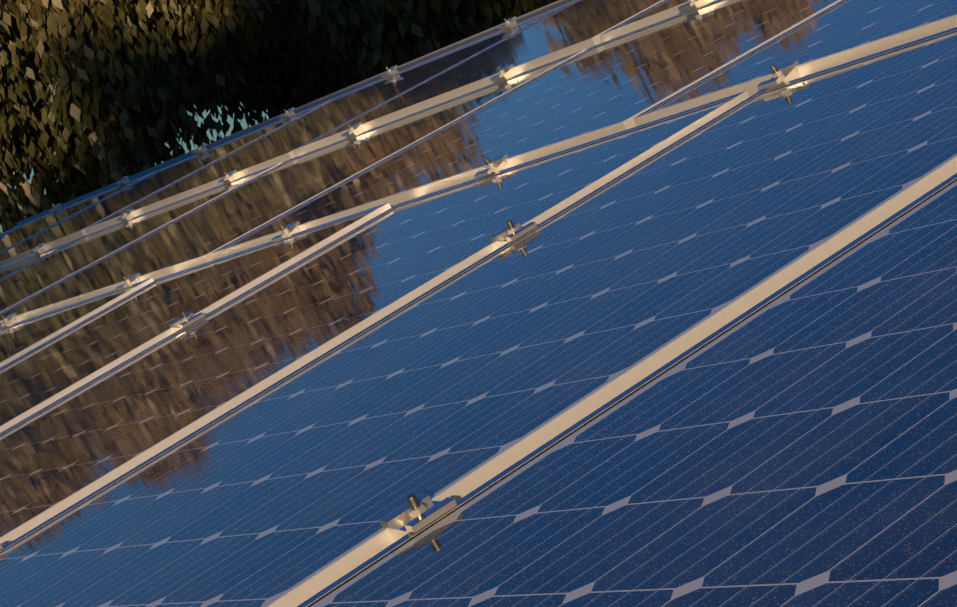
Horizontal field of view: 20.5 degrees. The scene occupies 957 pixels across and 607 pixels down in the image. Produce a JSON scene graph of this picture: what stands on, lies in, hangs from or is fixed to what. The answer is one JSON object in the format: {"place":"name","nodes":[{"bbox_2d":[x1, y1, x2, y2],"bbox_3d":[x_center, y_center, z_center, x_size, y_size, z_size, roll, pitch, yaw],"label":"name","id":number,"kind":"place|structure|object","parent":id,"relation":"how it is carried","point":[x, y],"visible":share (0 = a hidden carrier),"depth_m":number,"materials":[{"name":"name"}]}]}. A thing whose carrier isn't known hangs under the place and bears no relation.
{"place":"outdoors","nodes":[
{"label":"outdoors","id":0,"kind":"place"},
{"bbox_2d":[0,67,352,232],"label":"sky","id":1,"kind":"structure","parent":0,"point":[244,125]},
{"bbox_3d":[1.960,1.273,6.705,10.869,4.801,14.000,-14,1,-30],"label":"house","id":2,"kind":"object","parent":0,"visible":0},
{"bbox_3d":[4.016,-1.009,8.159,5.884,1.597,14.600,-14,1,-30],"label":"roof sheet","id":3,"kind":"object","parent":2,"relation":"attached to","visible":0},
{"bbox_2d":[14,0,574,227],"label":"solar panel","id":4,"kind":"object","parent":3,"relation":"attached to","point":[489,32],"visible":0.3,"depth_m":10.01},
{"label":"ground","id":5,"kind":"structure","parent":0,"visible":0},
{"bbox_2d":[0,181,75,231],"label":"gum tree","id":6,"kind":"object","parent":5,"relation":"on","point":[3,224],"depth_m":52.83,"materials":[{"name":"green plant"}]},
{"bbox_2d":[0,0,284,232],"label":"gum tree","id":7,"kind":"object","parent":5,"relation":"on","point":[96,94],"visible":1,"depth_m":43.59,"materials":[{"name":"green plant"}]},
{"bbox_2d":[203,0,394,134],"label":"gum tree","id":8,"kind":"object","parent":5,"relation":"on","point":[294,64],"visible":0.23,"depth_m":53.78,"materials":[{"name":"green plant"}]},
{"bbox_2d":[297,0,557,80],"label":"gum tree","id":9,"kind":"object","parent":5,"relation":"on","point":[386,33],"visible":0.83,"depth_m":39.69,"materials":[{"name":"green plant"}]},
{"label":"roof sheet","id":10,"kind":"object","parent":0,"visible":0},
{"label":"mounting rails","id":11,"kind":"object","parent":10,"relation":"on","visible":0},
{"bbox_2d":[0,313,16,327],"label":"clamp","id":12,"kind":"object","parent":11,"relation":"on","point":[9,319],"visible":0.56,"depth_m":6.45,"materials":[{"name":"metal"}]},
{"bbox_2d":[0,225,21,235],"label":"solar module","id":13,"kind":"object","parent":11,"relation":"on","point":[1,234],"visible":0.25,"depth_m":12.17,"materials":[{"name":"blue"}]},
{"bbox_2d":[0,241,71,278],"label":"solar module","id":14,"kind":"object","parent":11,"relation":"on","point":[6,270],"depth_m":8.95,"materials":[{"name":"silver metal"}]},
{"bbox_2d":[29,242,45,253],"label":"clamp","id":15,"kind":"object","parent":11,"relation":"on","point":[39,248],"visible":0.79,"depth_m":9.07,"materials":[{"name":"metal"}]},
{"bbox_2d":[49,203,61,211],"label":"clamp","id":16,"kind":"object","parent":11,"relation":"on","point":[57,207],"visible":0.69,"depth_m":11.68,"materials":[{"name":"metal"}]},
{"bbox_2d":[0,278,153,367],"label":"solar module","id":17,"kind":"object","parent":11,"relation":"on","point":[19,339],"visible":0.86,"depth_m":5.75,"materials":[{"name":"blue"}]},
{"bbox_2d":[0,171,156,251],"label":"solar module","id":18,"kind":"object","parent":11,"relation":"on","point":[20,234],"visible":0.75,"depth_m":11.02,"materials":[{"name":"blue"}]},
{"bbox_2d":[116,175,129,184],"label":"clamp","id":19,"kind":"object","parent":11,"relation":"on","point":[125,179],"visible":0.69,"depth_m":10.99,"materials":[{"name":"metal"}]},
{"bbox_2d":[117,209,133,221],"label":"clamp","id":20,"kind":"object","parent":11,"relation":"on","point":[127,214],"visible":0.62,"depth_m":8.37,"materials":[{"name":"metal"}]},
{"bbox_2d":[116,273,139,290],"bbox_3d":[-0.759,-0.039,5.768,0.049,0.053,0.045,-44,15,-26],"label":"clamp","id":21,"kind":"object","parent":11,"relation":"on","point":[131,279],"visible":0.54,"depth_m":5.76,"materials":[{"name":"metal"}]},
{"bbox_2d":[0,162,281,311],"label":"solar module","id":22,"kind":"object","parent":11,"relation":"on","point":[45,271],"visible":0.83,"depth_m":7.66,"materials":[{"name":"blue"}]},
{"bbox_2d":[0,100,329,266],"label":"solar module","id":23,"kind":"object","parent":11,"relation":"on","point":[70,228],"visible":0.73,"depth_m":9.59,"materials":[{"name":"blue"}]},
{"bbox_2d":[169,311,204,331],"bbox_3d":[-0.486,0.037,4.439,0.045,0.053,0.050,-31,18,-29],"label":"clamp","id":24,"kind":"object","parent":11,"relation":"on","point":[186,320],"visible":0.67,"depth_m":4.43,"materials":[{"name":"metal"}]},
{"bbox_2d":[0,203,390,432],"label":"solar module","id":25,"kind":"object","parent":11,"relation":"on","point":[56,368],"visible":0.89,"depth_m":4.81,"materials":[{"name":"blue"}]},
{"bbox_2d":[193,144,207,153],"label":"clamp","id":26,"kind":"object","parent":11,"relation":"on","point":[202,148],"visible":0.73,"depth_m":10.29,"materials":[{"name":"metal"}]},
{"bbox_2d":[218,169,237,183],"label":"clamp","id":27,"kind":"object","parent":11,"relation":"on","point":[230,176],"visible":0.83,"depth_m":7.67,"materials":[{"name":"metal"}]},
{"bbox_2d":[271,221,299,241],"bbox_3d":[-0.364,-0.130,5.067,0.049,0.053,0.045,-44,15,-26],"label":"clamp","id":28,"kind":"object","parent":11,"relation":"on","point":[289,229],"visible":0.6,"depth_m":5.06,"materials":[{"name":"metal"}]},
{"bbox_2d":[280,107,294,118],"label":"clamp","id":29,"kind":"object","parent":11,"relation":"on","point":[289,113],"visible":0.79,"depth_m":9.60,"materials":[{"name":"metal"}]},
{"bbox_2d":[0,49,584,322],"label":"solar module","id":30,"kind":"object","parent":11,"relation":"on","point":[195,237],"visible":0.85,"depth_m":6.27,"materials":[{"name":"blue"}]},
{"bbox_2d":[85,5,565,234],"bbox_3d":[-0.505,-0.553,8.305,1.068,0.042,1.580,-31,9,-29],"label":"solar module","id":31,"kind":"object","parent":11,"relation":"on","point":[277,145],"visible":0.67,"depth_m":8.25,"materials":[{"name":"blue"}]},
{"bbox_2d":[341,122,362,137],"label":"clamp","id":32,"kind":"object","parent":11,"relation":"on","point":[355,129],"visible":0.62,"depth_m":6.97,"materials":[{"name":"metal"}]},
{"bbox_2d":[0,91,749,546],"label":"solar module","id":33,"kind":"object","parent":11,"relation":"on","point":[80,443],"visible":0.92,"depth_m":3.77,"materials":[{"name":"blue"}]},
{"bbox_2d":[381,65,397,76],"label":"clamp","id":34,"kind":"object","parent":11,"relation":"on","point":[391,70],"visible":0.62,"depth_m":8.90,"materials":[{"name":"metal"}]},
{"bbox_2d":[380,493,456,541],"bbox_3d":[-0.045,0.178,2.134,0.045,0.053,0.050,-31,18,-29],"label":"clamp","id":35,"kind":"object","parent":11,"relation":"on","point":[414,514],"visible":0.56,"depth_m":2.13,"materials":[{"name":"metal"}]},
{"bbox_2d":[293,0,662,156],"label":"solar module","id":36,"kind":"object","parent":11,"relation":"on","point":[575,26],"visible":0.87,"depth_m":6.88,"materials":[{"name":"blue"}]},
{"bbox_2d":[0,27,956,606],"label":"solar module","id":37,"kind":"object","parent":11,"relation":"on","point":[294,487],"visible":0.95,"depth_m":2.71,"materials":[{"name":"blue"}]},
{"bbox_2d":[474,154,508,178],"bbox_3d":[0.027,-0.219,4.374,0.049,0.053,0.045,-44,15,-26],"label":"clamp","id":38,"kind":"object","parent":11,"relation":"on","point":[495,164],"visible":0.5,"depth_m":4.36,"materials":[{"name":"metal"}]},
{"bbox_2d":[490,64,514,81],"bbox_3d":[0.061,-0.542,6.295,0.049,0.053,0.045,-44,15,-26],"label":"clamp","id":39,"kind":"object","parent":11,"relation":"on","point":[505,72],"visible":0.73,"depth_m":6.28,"materials":[{"name":"metal"}]},
{"bbox_2d":[498,16,517,29],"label":"clamp","id":40,"kind":"object","parent":11,"relation":"on","point":[510,22],"visible":0.71,"depth_m":8.20,"materials":[{"name":"metal"}]},
{"bbox_2d":[489,220,536,247],"bbox_3d":[0.050,-0.085,3.489,0.045,0.053,0.050,-31,18,-29],"label":"clamp","id":41,"kind":"object","parent":11,"relation":"on","point":[511,232],"visible":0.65,"depth_m":3.48,"materials":[{"name":"metal"}]},
{"bbox_2d":[210,0,841,259],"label":"solar module","id":42,"kind":"object","parent":11,"relation":"on","point":[609,87],"visible":0.84,"depth_m":4.90,"materials":[{"name":"blue"}]},
{"bbox_2d":[297,173,956,606],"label":"solar module","id":43,"kind":"object","parent":11,"relation":"on","point":[791,443],"visible":1,"depth_m":1.86,"materials":[{"name":"blue"}]},
{"bbox_2d":[599,0,715,42],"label":"solar module","id":44,"kind":"object","parent":11,"relation":"on","point":[662,10],"visible":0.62,"depth_m":5.84,"materials":[{"name":"blue"}]},
{"bbox_2d":[678,0,706,11],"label":"clamp","id":45,"kind":"object","parent":11,"relation":"on","point":[690,5],"visible":0.52,"depth_m":5.58,"materials":[{"name":"metal"}]},
{"bbox_2d":[757,60,800,89],"bbox_3d":[0.422,-0.309,3.673,0.049,0.053,0.045,-44,15,-26],"label":"clamp","id":46,"kind":"object","parent":11,"relation":"on","point":[784,73],"visible":0.6,"depth_m":3.66,"materials":[{"name":"metal"}]},
{"bbox_2d":[633,0,956,125],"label":"solar module","id":47,"kind":"object","parent":11,"relation":"on","point":[841,32],"visible":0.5,"depth_m":3.83,"materials":[{"name":"blue"}]}
]}

